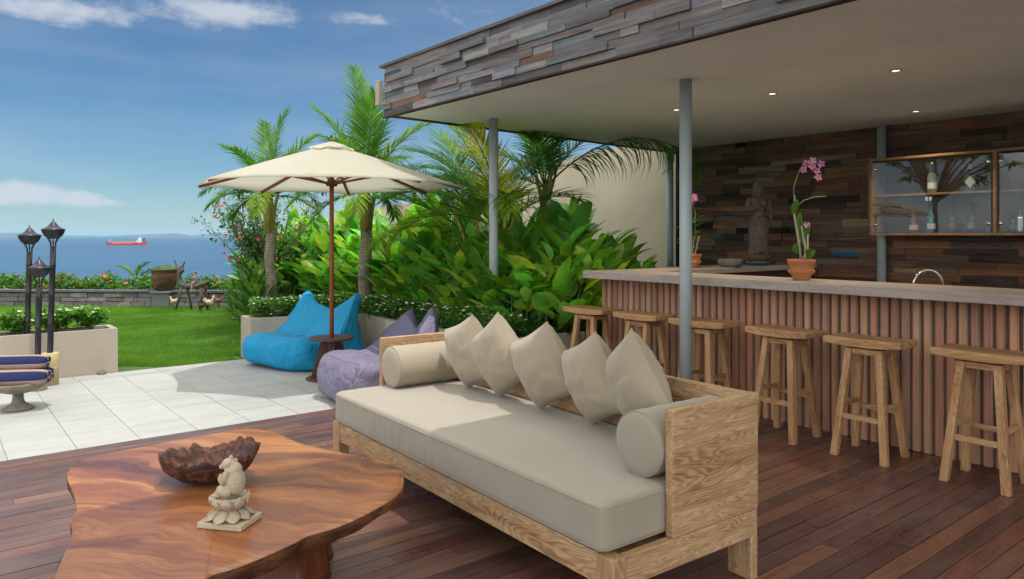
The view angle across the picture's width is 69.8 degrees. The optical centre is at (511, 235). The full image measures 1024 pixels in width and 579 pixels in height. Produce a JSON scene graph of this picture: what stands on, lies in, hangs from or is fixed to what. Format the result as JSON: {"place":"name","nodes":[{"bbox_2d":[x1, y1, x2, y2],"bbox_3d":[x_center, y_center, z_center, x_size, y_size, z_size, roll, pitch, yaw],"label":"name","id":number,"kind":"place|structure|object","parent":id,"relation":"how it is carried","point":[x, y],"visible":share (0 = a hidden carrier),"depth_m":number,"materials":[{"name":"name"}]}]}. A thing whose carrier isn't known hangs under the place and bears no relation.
{"place":"outdoors","nodes":[
{"label":"outdoors","id":0,"kind":"place"},
{"bbox_2d":[0,235,243,288],"bbox_3d":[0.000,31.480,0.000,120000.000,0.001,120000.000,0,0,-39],"label":"sea","id":1,"kind":"structure","parent":0,"point":[80,257],"depth_m":1129.73,"materials":[{"name":"liquid"}]},
{"bbox_2d":[0,305,244,371],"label":"lawn","id":2,"kind":"structure","parent":0,"point":[121,369],"depth_m":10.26,"materials":[{"name":"plant"}]},
{"bbox_2d":[17,225,41,333],"bbox_3d":[-4.950,0.688,7.518,0.225,1.585,0.219,0,0,-39],"label":"garden lamp","id":3,"kind":"object","parent":2,"relation":"on","point":[29,235],"visible":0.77,"depth_m":7.50,"materials":[{"name":"black metal"}]},
{"bbox_2d":[0,289,233,306],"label":"stone wall","id":4,"kind":"structure","parent":2,"relation":"on","point":[104,297],"depth_m":15.37,"materials":[{"name":"stone"}]},
{"bbox_2d":[150,291,171,306],"bbox_3d":[-7.279,1.347,15.367,0.420,0.365,0.420,0,0,0],"label":"urn pedestal","id":5,"kind":"object","parent":2,"relation":"on","point":[160,298],"visible":0.54,"depth_m":15.19,"materials":[{"name":"stone"}]},
{"bbox_2d":[150,265,176,290],"bbox_3d":[-7.276,0.892,15.369,0.557,0.544,0.615,0,0,-39],"label":"urn","id":6,"kind":"object","parent":5,"relation":"on","point":[163,278],"visible":0.98,"depth_m":15.18,"materials":[{"name":"ceramic"}]},
{"bbox_2d":[174,260,209,310],"bbox_3d":[-6.329,0.993,14.506,0.806,0.984,0.232,0,0,12],"label":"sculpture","id":7,"kind":"object","parent":2,"relation":"on","point":[180,271],"visible":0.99,"depth_m":14.49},
{"bbox_2d":[219,256,261,323],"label":"dark shrub","id":8,"kind":"object","parent":2,"relation":"on","point":[250,263],"visible":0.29,"depth_m":12.12,"materials":[{"name":"green plant"}]},
{"bbox_2d":[220,270,264,321],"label":"dark shrub","id":9,"kind":"object","parent":2,"relation":"on","point":[234,294],"visible":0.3,"depth_m":11.35,"materials":[{"name":"green plant"}]},
{"bbox_2d":[227,261,278,318],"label":"dark shrub","id":10,"kind":"object","parent":2,"relation":"on","point":[261,276],"visible":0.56,"depth_m":10.90,"materials":[{"name":"green plant"}]},
{"bbox_2d":[191,194,323,295],"bbox_3d":[-4.277,0.308,12.691,2.343,2.355,1.362,0,0,4],"label":"hibiscus tree","id":11,"kind":"object","parent":2,"relation":"on","point":[254,239],"visible":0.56,"depth_m":12.46,"materials":[{"name":"green plant"}]},
{"bbox_2d":[197,105,323,310],"bbox_3d":[-3.591,-0.296,10.916,1.917,3.400,1.953,0,0,-39],"label":"coconut palm","id":12,"kind":"object","parent":2,"relation":"on","point":[268,206],"visible":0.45,"depth_m":10.86,"materials":[{"name":"green plant"}]},
{"bbox_2d":[235,272,287,314],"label":"dark shrub","id":13,"kind":"object","parent":2,"relation":"on","point":[249,294],"visible":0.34,"depth_m":10.79,"materials":[{"name":"green plant"}]},
{"bbox_2d":[0,359,335,460],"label":"paving","id":14,"kind":"structure","parent":0,"point":[149,403],"depth_m":6.43,"materials":[{"name":"tile"}]},
{"bbox_2d":[0,382,47,411],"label":"towel stand","id":15,"kind":"object","parent":14,"relation":"on","point":[18,403],"visible":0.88,"depth_m":6.17,"materials":[{"name":"stone"}]},
{"bbox_2d":[0,369,50,385],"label":"rolled towel","id":16,"kind":"object","parent":15,"relation":"on","point":[14,377],"visible":0.96,"depth_m":6.12,"materials":[{"name":"fabric"}]},
{"bbox_2d":[0,355,50,369],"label":"rolled towel","id":17,"kind":"object","parent":16,"relation":"on","point":[9,362],"visible":0.98,"depth_m":6.19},
{"bbox_2d":[26,257,51,390],"bbox_3d":[-4.532,0.842,7.031,0.216,1.275,0.216,0,0,-39],"label":"garden lamp","id":18,"kind":"object","parent":14,"relation":"on","point":[38,268],"visible":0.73,"depth_m":7.01,"materials":[{"name":"black metal"}]},
{"bbox_2d":[40,219,65,385],"bbox_3d":[-4.563,0.658,7.284,0.229,1.643,0.222,0,0,-39],"label":"garden lamp","id":19,"kind":"object","parent":14,"relation":"on","point":[52,230],"visible":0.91,"depth_m":7.26,"materials":[{"name":"black metal"}]},
{"bbox_2d":[0,324,117,377],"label":"planter","id":20,"kind":"object","parent":14,"relation":"on","point":[83,351],"visible":0.69,"depth_m":7.72,"materials":[{"name":"concrete"}]},
{"bbox_2d":[0,309,34,334],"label":"flowering bush","id":21,"kind":"object","parent":20,"relation":"in","point":[14,324],"visible":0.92,"depth_m":7.49,"materials":[{"name":"green plant"}]},
{"bbox_2d":[32,304,73,331],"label":"flowering bush","id":22,"kind":"object","parent":20,"relation":"in","point":[62,318],"visible":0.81,"depth_m":7.76,"materials":[{"name":"green plant"}]},
{"bbox_2d":[68,304,112,329],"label":"flowering bush","id":23,"kind":"object","parent":20,"relation":"in","point":[83,315],"visible":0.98,"depth_m":7.91,"materials":[{"name":"green plant"}]},
{"bbox_2d":[242,291,363,370],"bbox_3d":[-2.398,1.090,8.518,1.128,0.821,1.172,0,0,34],"label":"beanbag","id":24,"kind":"object","parent":14,"relation":"on","point":[289,345],"visible":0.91,"depth_m":8.35,"materials":[{"name":"blue fabric"}]},
{"bbox_2d":[306,334,353,382],"bbox_3d":[-1.868,1.268,7.601,0.520,0.424,0.520,0,0,-39],"label":"parasol table","id":25,"kind":"object","parent":14,"relation":"on","point":[326,339],"visible":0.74,"depth_m":7.55,"materials":[{"name":"brown wood"}]},
{"bbox_2d":[196,138,462,351],"bbox_3d":[-1.868,0.230,7.601,2.513,2.460,2.513,0,0,-28],"label":"parasol","id":26,"kind":"object","parent":25,"relation":"on","point":[331,167],"visible":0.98,"depth_m":7.51,"materials":[{"name":"beige fabric"}]},
{"bbox_2d":[317,307,438,400],"bbox_3d":[-1.158,1.078,6.673,1.059,0.834,1.002,0,0,-35],"label":"beanbag","id":27,"kind":"object","parent":14,"relation":"on","point":[340,370],"visible":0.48,"depth_m":6.48,"materials":[{"name":"purple fabric"}]},
{"bbox_2d":[108,233,232,236],"bbox_3d":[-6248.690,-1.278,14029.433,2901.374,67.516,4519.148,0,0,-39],"label":"hills","id":28,"kind":"structure","parent":0,"point":[171,235],"depth_m":12988.70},
{"bbox_2d":[0,0,616,235],"label":"sky","id":29,"kind":"structure","parent":0,"point":[113,112],"materials":[{"name":"blue"}]},
{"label":"ground","id":30,"kind":"structure","parent":0,"visible":0},
{"bbox_2d":[0,270,237,289],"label":"flowering hedge","id":31,"kind":"object","parent":30,"relation":"on","point":[61,282],"visible":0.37,"depth_m":15.99,"materials":[{"name":"green plant"}]},
{"bbox_2d":[241,288,601,357],"bbox_3d":[-2.140,1.335,12.247,5.940,0.690,11.200,0,0,-39],"label":"raised bed","id":32,"kind":"object","parent":30,"relation":"on","point":[373,328],"visible":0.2,"depth_m":8.80,"materials":[{"name":"concrete"}]},
{"bbox_2d":[275,255,313,296],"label":"broadleaf plant","id":33,"kind":"object","parent":32,"relation":"on","point":[290,283],"visible":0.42,"depth_m":12.39,"materials":[{"name":"green plant"}]},
{"bbox_2d":[280,254,322,296],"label":"broadleaf plant","id":34,"kind":"object","parent":32,"relation":"on","point":[302,271],"visible":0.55,"depth_m":11.68,"materials":[{"name":"green plant"}]},
{"bbox_2d":[284,232,320,286],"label":"broadleaf plant","id":35,"kind":"object","parent":32,"relation":"on","point":[310,242],"visible":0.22,"depth_m":12.37,"materials":[{"name":"green plant"}]},
{"bbox_2d":[307,256,342,294],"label":"broadleaf plant","id":36,"kind":"object","parent":32,"relation":"on","point":[319,270],"visible":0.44,"depth_m":11.22,"materials":[{"name":"green plant"}]},
{"bbox_2d":[307,230,346,288],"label":"broadleaf plant","id":37,"kind":"object","parent":32,"relation":"on","point":[321,241],"visible":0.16,"depth_m":11.78,"materials":[{"name":"green plant"}]},
{"bbox_2d":[308,209,351,259],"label":"broadleaf plant","id":38,"kind":"object","parent":32,"relation":"on","point":[322,229],"visible":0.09,"depth_m":12.46,"materials":[{"name":"green plant"}]},
{"bbox_2d":[318,246,359,292],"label":"broadleaf plant","id":39,"kind":"object","parent":32,"relation":"on","point":[344,255],"visible":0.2,"depth_m":11.28,"materials":[{"name":"green plant"}]},
{"bbox_2d":[324,258,358,296],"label":"broadleaf plant","id":40,"kind":"object","parent":32,"relation":"on","point":[344,267],"visible":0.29,"depth_m":10.57,"materials":[{"name":"green plant"}]},
{"bbox_2d":[334,225,373,262],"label":"broadleaf plant","id":41,"kind":"object","parent":32,"relation":"on","point":[347,235],"visible":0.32,"depth_m":11.62,"materials":[{"name":"green plant"}]},
{"bbox_2d":[334,206,379,273],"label":"broadleaf plant","id":42,"kind":"object","parent":32,"relation":"on","point":[353,225],"visible":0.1,"depth_m":12.29,"materials":[{"name":"green plant"}]},
{"bbox_2d":[334,260,391,297],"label":"broadleaf plant","id":43,"kind":"object","parent":32,"relation":"on","point":[348,282],"visible":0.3,"depth_m":10.28,"materials":[{"name":"green plant"}]},
{"bbox_2d":[280,60,456,310],"bbox_3d":[-1.982,-0.522,10.046,2.246,3.852,2.211,0,0,-39],"label":"coconut palm","id":44,"kind":"object","parent":32,"relation":"on","point":[362,210],"visible":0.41,"depth_m":9.88,"materials":[{"name":"green plant"}]},
{"bbox_2d":[346,261,416,306],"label":"broadleaf plant","id":45,"kind":"object","parent":32,"relation":"on","point":[377,274],"visible":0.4,"depth_m":9.73,"materials":[{"name":"green plant"}]},
{"bbox_2d":[247,293,526,336],"bbox_3d":[-1.579,0.894,8.143,1.639,0.367,3.701,0,0,-39],"label":"flowering hedge","id":46,"kind":"object","parent":32,"relation":"on","point":[393,309],"visible":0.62,"depth_m":8.75,"materials":[{"name":"green plant"}]},
{"bbox_2d":[372,215,408,288],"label":"broadleaf plant","id":47,"kind":"object","parent":32,"relation":"on","point":[394,245],"visible":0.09,"depth_m":10.99,"materials":[{"name":"green plant"}]},
{"bbox_2d":[371,235,418,293],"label":"broadleaf plant","id":48,"kind":"object","parent":32,"relation":"on","point":[388,257],"visible":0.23,"depth_m":10.19,"materials":[{"name":"green plant"}]},
{"bbox_2d":[377,263,438,301],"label":"broadleaf plant","id":49,"kind":"object","parent":32,"relation":"on","point":[399,292],"visible":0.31,"depth_m":9.34,"materials":[{"name":"green plant"}]},
{"bbox_2d":[395,237,431,292],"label":"broadleaf plant","id":50,"kind":"object","parent":32,"relation":"on","point":[413,256],"visible":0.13,"depth_m":10.05,"materials":[{"name":"green plant"}]},
{"bbox_2d":[391,263,446,302],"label":"broadleaf plant","id":51,"kind":"object","parent":32,"relation":"on","point":[417,281],"visible":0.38,"depth_m":8.98,"materials":[{"name":"green plant"}]},
{"bbox_2d":[399,220,441,260],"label":"broadleaf plant","id":52,"kind":"object","parent":32,"relation":"on","point":[425,240],"visible":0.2,"depth_m":10.03,"materials":[{"name":"green plant"}]},
{"bbox_2d":[415,243,449,295],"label":"broadleaf plant","id":53,"kind":"object","parent":32,"relation":"on","point":[437,253],"visible":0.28,"depth_m":9.45,"materials":[{"name":"green plant"}]},
{"bbox_2d":[409,257,473,324],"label":"broadleaf plant","id":54,"kind":"object","parent":32,"relation":"on","point":[449,297],"visible":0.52,"depth_m":8.50,"materials":[{"name":"green plant"}]},
{"bbox_2d":[352,127,534,259],"bbox_3d":[-0.899,-0.181,9.516,2.336,2.569,1.876,0,0,-39],"label":"clumping palm","id":55,"kind":"object","parent":32,"relation":"on","point":[442,136],"visible":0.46,"depth_m":9.43,"materials":[{"name":"green plant"}]},
{"bbox_2d":[427,236,480,295],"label":"broadleaf plant","id":56,"kind":"object","parent":32,"relation":"on","point":[461,253],"visible":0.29,"depth_m":9.09,"materials":[{"name":"green plant"}]},
{"bbox_2d":[441,267,507,309],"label":"broadleaf plant","id":57,"kind":"object","parent":32,"relation":"on","point":[464,280],"visible":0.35,"depth_m":8.26,"materials":[{"name":"green plant"}]},
{"bbox_2d":[453,245,509,290],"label":"broadleaf plant","id":58,"kind":"object","parent":32,"relation":"on","point":[476,260],"visible":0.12,"depth_m":8.61,"materials":[{"name":"green plant"}]},
{"bbox_2d":[454,219,509,271],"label":"broadleaf plant","id":59,"kind":"object","parent":32,"relation":"on","point":[481,239],"visible":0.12,"depth_m":9.16,"materials":[{"name":"green plant"}]},
{"bbox_2d":[454,264,510,316],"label":"broadleaf plant","id":60,"kind":"object","parent":32,"relation":"on","point":[485,282],"visible":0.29,"depth_m":7.86,"materials":[{"name":"green plant"}]},
{"bbox_2d":[371,122,594,275],"bbox_3d":[-0.328,-0.277,8.852,2.504,2.759,2.069,0,0,22],"label":"clumping palm","id":61,"kind":"object","parent":32,"relation":"on","point":[513,195],"visible":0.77,"depth_m":8.68,"materials":[{"name":"green plant"}]},
{"bbox_2d":[489,118,497,308],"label":"column","id":62,"kind":"structure","parent":32,"relation":"on","point":[493,193],"depth_m":7.90,"materials":[{"name":"metal"}]},
{"bbox_2d":[470,222,536,264],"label":"broadleaf plant","id":63,"kind":"object","parent":32,"relation":"on","point":[502,236],"visible":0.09,"depth_m":8.89,"materials":[{"name":"green plant"}]},
{"bbox_2d":[464,264,545,322],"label":"broadleaf plant","id":64,"kind":"object","parent":32,"relation":"on","point":[511,280],"visible":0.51,"depth_m":7.61,"materials":[{"name":"green plant"}]},
{"bbox_2d":[469,241,545,311],"bbox_3d":[0.007,0.577,8.456,0.855,1.016,1.050,0,0,-18],"label":"broadleaf plant","id":65,"kind":"object","parent":32,"relation":"on","point":[504,261],"visible":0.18,"depth_m":8.33,"materials":[{"name":"green plant"}]},
{"bbox_2d":[482,272,569,327],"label":"broadleaf plant","id":66,"kind":"object","parent":32,"relation":"on","point":[525,291],"visible":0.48,"depth_m":7.55,"materials":[{"name":"green plant"}]},
{"bbox_2d":[498,223,554,256],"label":"broadleaf plant","id":67,"kind":"object","parent":32,"relation":"on","point":[518,230],"visible":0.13,"depth_m":8.97,"materials":[{"name":"green plant"}]},
{"bbox_2d":[506,203,560,251],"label":"broadleaf plant","id":68,"kind":"object","parent":32,"relation":"on","point":[543,213],"visible":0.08,"depth_m":9.11,"materials":[{"name":"green plant"}]},
{"bbox_2d":[493,255,575,329],"bbox_3d":[0.409,0.646,7.634,1.238,0.883,0.767,0,0,31],"label":"broadleaf plant","id":69,"kind":"object","parent":32,"relation":"on","point":[562,278],"visible":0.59,"depth_m":7.45,"materials":[{"name":"green plant"}]},
{"bbox_2d":[534,200,591,314],"bbox_3d":[0.596,0.314,9.015,0.966,1.545,0.958,0,0,-35],"label":"broadleaf plant","id":70,"kind":"object","parent":32,"relation":"on","point":[555,208],"visible":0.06,"depth_m":9.23,"materials":[{"name":"green plant"}]},
{"bbox_2d":[524,248,602,331],"bbox_3d":[0.500,0.607,7.662,0.946,0.953,1.082,0,0,-39],"label":"broadleaf plant","id":71,"kind":"object","parent":32,"relation":"on","point":[572,289],"visible":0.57,"depth_m":7.52,"materials":[{"name":"green plant"}]},
{"bbox_2d":[522,219,610,292],"bbox_3d":[0.604,0.447,8.372,1.071,1.278,0.872,0,0,44],"label":"broadleaf plant","id":72,"kind":"object","parent":32,"relation":"on","point":[567,239],"visible":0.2,"depth_m":8.22,"materials":[{"name":"green plant"}]},
{"bbox_2d":[538,201,597,241],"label":"broadleaf plant","id":73,"kind":"object","parent":32,"relation":"on","point":[582,214],"visible":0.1,"depth_m":8.70,"materials":[{"name":"green plant"}]},
{"bbox_2d":[532,221,608,327],"bbox_3d":[0.665,0.459,8.275,0.912,1.256,0.906,0,0,13],"label":"broadleaf plant","id":74,"kind":"object","parent":32,"relation":"on","point":[554,240],"visible":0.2,"depth_m":8.10,"materials":[{"name":"green plant"}]},
{"bbox_2d":[460,130,704,206],"bbox_3d":[0.805,-0.374,9.469,3.094,2.940,1.492,0,0,-2],"label":"grey trunk palm","id":75,"kind":"object","parent":32,"relation":"on","point":[535,140],"visible":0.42,"depth_m":9.37,"materials":[{"name":"green plant"}]},
{"bbox_2d":[555,238,621,328],"bbox_3d":[0.794,0.548,8.275,0.769,1.074,0.937,0,0,24],"label":"broadleaf plant","id":76,"kind":"object","parent":32,"relation":"on","point":[589,242],"visible":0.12,"depth_m":8.12,"materials":[{"name":"green plant"}]},
{"bbox_2d":[576,245,630,330],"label":"broadleaf plant","id":77,"kind":"object","parent":32,"relation":"on","point":[608,258],"visible":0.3,"depth_m":7.90,"materials":[{"name":"green plant"}]},
{"bbox_2d":[594,235,646,268],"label":"broadleaf plant","id":78,"kind":"object","parent":32,"relation":"on","point":[629,250],"visible":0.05,"depth_m":9.08,"materials":[{"name":"green plant"}]},
{"bbox_2d":[666,149,672,266],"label":"column","id":79,"kind":"structure","parent":32,"relation":"on","point":[669,222],"depth_m":10.68,"materials":[{"name":"metal"}]},
{"bbox_2d":[379,147,675,267],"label":"garden wall","id":80,"kind":"structure","parent":30,"relation":"on","point":[628,203],"depth_m":12.00,"materials":[{"name":"paint"}]},
{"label":"deck substructure","id":81,"kind":"structure","parent":30,"relation":"on","visible":0},
{"bbox_2d":[0,408,1023,578],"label":"deck","id":82,"kind":"structure","parent":81,"relation":"on","point":[849,511],"depth_m":3.75,"materials":[{"name":"brown wood"}]},
{"bbox_2d":[54,429,403,578],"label":"coffee table","id":83,"kind":"object","parent":82,"relation":"on","point":[139,513],"visible":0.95,"depth_m":2.78,"materials":[{"name":"brown wood"}]},
{"bbox_2d":[158,436,260,484],"bbox_3d":[-1.266,0.947,3.071,0.382,0.152,0.332,0,0,-1],"label":"wooden bowl","id":84,"kind":"object","parent":83,"relation":"on","point":[195,463],"visible":0.83,"depth_m":3.08,"materials":[{"name":"brown wood"}]},
{"bbox_2d":[197,455,261,531],"bbox_3d":[-1.008,0.908,2.621,0.176,0.242,0.174,0,0,12],"label":"lotus figurine","id":85,"kind":"object","parent":83,"relation":"on","point":[229,498],"visible":1,"depth_m":2.59,"materials":[{"name":"stone"}]},
{"bbox_2d":[333,332,757,578],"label":"daybed sofa","id":86,"kind":"object","parent":82,"relation":"on","point":[559,481],"visible":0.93,"depth_m":3.13,"materials":[{"name":"fabric"}]},
{"bbox_2d":[382,341,458,387],"bbox_3d":[-0.584,0.848,4.860,0.520,0.267,0.267,0,0,-37],"label":"bolster","id":87,"kind":"object","parent":86,"relation":"on","point":[414,364],"visible":0.81,"depth_m":4.73,"materials":[{"name":"fabric"}]},
{"bbox_2d":[444,314,483,387],"bbox_3d":[-0.261,0.734,4.587,0.238,0.413,0.413,-17,-10,-35],"label":"pillow","id":88,"kind":"object","parent":86,"relation":"on","point":[458,338],"visible":0.69,"depth_m":4.48,"materials":[{"name":"fabric"}]},
{"bbox_2d":[470,312,519,396],"bbox_3d":[-0.073,0.716,4.335,0.238,0.413,0.413,-18,-20,-40],"label":"pillow","id":89,"kind":"object","parent":86,"relation":"on","point":[489,346],"visible":0.83,"depth_m":4.23,"materials":[{"name":"fabric"}]},
{"bbox_2d":[509,321,570,408],"bbox_3d":[0.173,0.720,4.004,0.234,0.413,0.413,-18,-13,-39],"label":"pillow","id":90,"kind":"object","parent":86,"relation":"on","point":[536,357],"visible":0.85,"depth_m":3.89,"materials":[{"name":"fabric"}]},
{"bbox_2d":[561,331,620,423],"bbox_3d":[0.411,0.728,3.684,0.238,0.413,0.413,-16,-15,-28],"label":"pillow","id":91,"kind":"object","parent":86,"relation":"on","point":[583,363],"visible":0.76,"depth_m":3.56,"materials":[{"name":"fabric"}]},
{"bbox_2d":[605,327,672,414],"bbox_3d":[0.585,0.698,3.451,0.234,0.413,0.413,-15,-26,-21],"label":"pillow","id":92,"kind":"object","parent":86,"relation":"on","point":[636,378],"visible":0.75,"depth_m":3.32,"materials":[{"name":"fabric"}]},
{"bbox_2d":[616,395,719,476],"bbox_3d":[0.708,0.848,3.124,0.520,0.267,0.267,0,0,-37],"label":"bolster","id":93,"kind":"object","parent":86,"relation":"on","point":[641,440],"visible":0.58,"depth_m":2.96,"materials":[{"name":"fabric"}]},
{"bbox_2d":[562,305,620,351],"bbox_3d":[0.755,1.083,6.982,0.355,0.793,0.515,0,0,-42],"label":"bar stool","id":94,"kind":"object","parent":82,"relation":"on","point":[591,315],"visible":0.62,"depth_m":6.94,"materials":[{"name":"wood"}]},
{"bbox_2d":[613,310,676,375],"bbox_3d":[1.167,1.083,6.479,0.355,0.793,0.516,0,0,-37],"label":"bar stool","id":95,"kind":"object","parent":82,"relation":"on","point":[644,321],"visible":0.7,"depth_m":6.42,"materials":[{"name":"wood"}]},
{"bbox_2d":[679,78,691,379],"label":"column","id":96,"kind":"structure","parent":82,"relation":"on","point":[685,226],"depth_m":5.90,"materials":[{"name":"metal"}]},
{"bbox_2d":[375,0,1023,288],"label":"bar pavilion","id":97,"kind":"structure","parent":82,"relation":"on","point":[602,72],"depth_m":6.79,"materials":[{"name":"paint"}]},
{"bbox_2d":[870,147,1023,235],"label":"glass cabinet","id":98,"kind":"object","parent":97,"relation":"attached to","point":[898,191],"visible":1,"depth_m":7.78,"materials":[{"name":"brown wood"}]},
{"bbox_2d":[668,316,740,387],"bbox_3d":[1.565,1.083,5.978,0.355,0.793,0.516,0,0,-41],"label":"bar stool","id":99,"kind":"object","parent":82,"relation":"on","point":[707,327],"visible":0.71,"depth_m":5.92,"materials":[{"name":"wood"}]},
{"bbox_2d":[745,324,826,444],"bbox_3d":[2.015,1.083,5.416,0.355,0.793,0.516,0,0,-37],"label":"bar stool","id":100,"kind":"object","parent":82,"relation":"on","point":[790,338],"visible":0.97,"depth_m":5.36,"materials":[{"name":"wood"}]},
{"bbox_2d":[583,262,1023,472],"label":"bar counter","id":101,"kind":"object","parent":82,"relation":"on","point":[926,316],"visible":0.66,"depth_m":5.36,"materials":[{"name":"brown wood"}]},
{"bbox_2d":[674,193,712,267],"bbox_3d":[1.929,-0.054,7.851,0.348,0.811,0.354,0,0,-39],"label":"orchid pot","id":102,"kind":"object","parent":101,"relation":"on","point":[696,261],"visible":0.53,"depth_m":7.80,"materials":[{"name":"ceramic"}]},
{"bbox_2d":[746,249,770,265],"bbox_3d":[2.859,0.253,8.512,0.280,0.196,0.280,0,0,-39],"label":"dish planter","id":103,"kind":"object","parent":101,"relation":"on","point":[760,258],"visible":1,"depth_m":8.41,"materials":[{"name":"brown ceramic"}]},
{"bbox_2d":[743,177,775,264],"bbox_3d":[2.955,-0.172,8.793,0.352,1.045,0.220,0,0,-14],"label":"stone statue","id":104,"kind":"object","parent":101,"relation":"on","point":[758,229],"visible":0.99,"depth_m":8.74,"materials":[{"name":"grey stone"}]},
{"bbox_2d":[787,157,825,279],"bbox_3d":[2.284,-0.131,5.727,0.260,0.960,0.243,0,0,-39],"label":"orchid pot","id":105,"kind":"object","parent":101,"relation":"on","point":[801,268],"visible":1,"depth_m":5.71,"materials":[{"name":"ceramic"}]},
{"bbox_2d":[823,332,917,467],"bbox_3d":[2.400,1.083,4.923,0.355,0.793,0.515,0,0,-40],"label":"bar stool","id":106,"kind":"object","parent":82,"relation":"on","point":[877,347],"visible":1,"depth_m":4.88,"materials":[{"name":"wood"}]},
{"bbox_2d":[877,125,885,281],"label":"column","id":107,"kind":"structure","parent":82,"relation":"on","point":[881,240],"depth_m":8.39,"materials":[{"name":"metal"}]},
{"bbox_2d":[929,343,1023,496],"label":"bar stool","id":108,"kind":"object","parent":82,"relation":"on","point":[1000,363],"visible":1,"depth_m":4.35,"materials":[{"name":"wood"}]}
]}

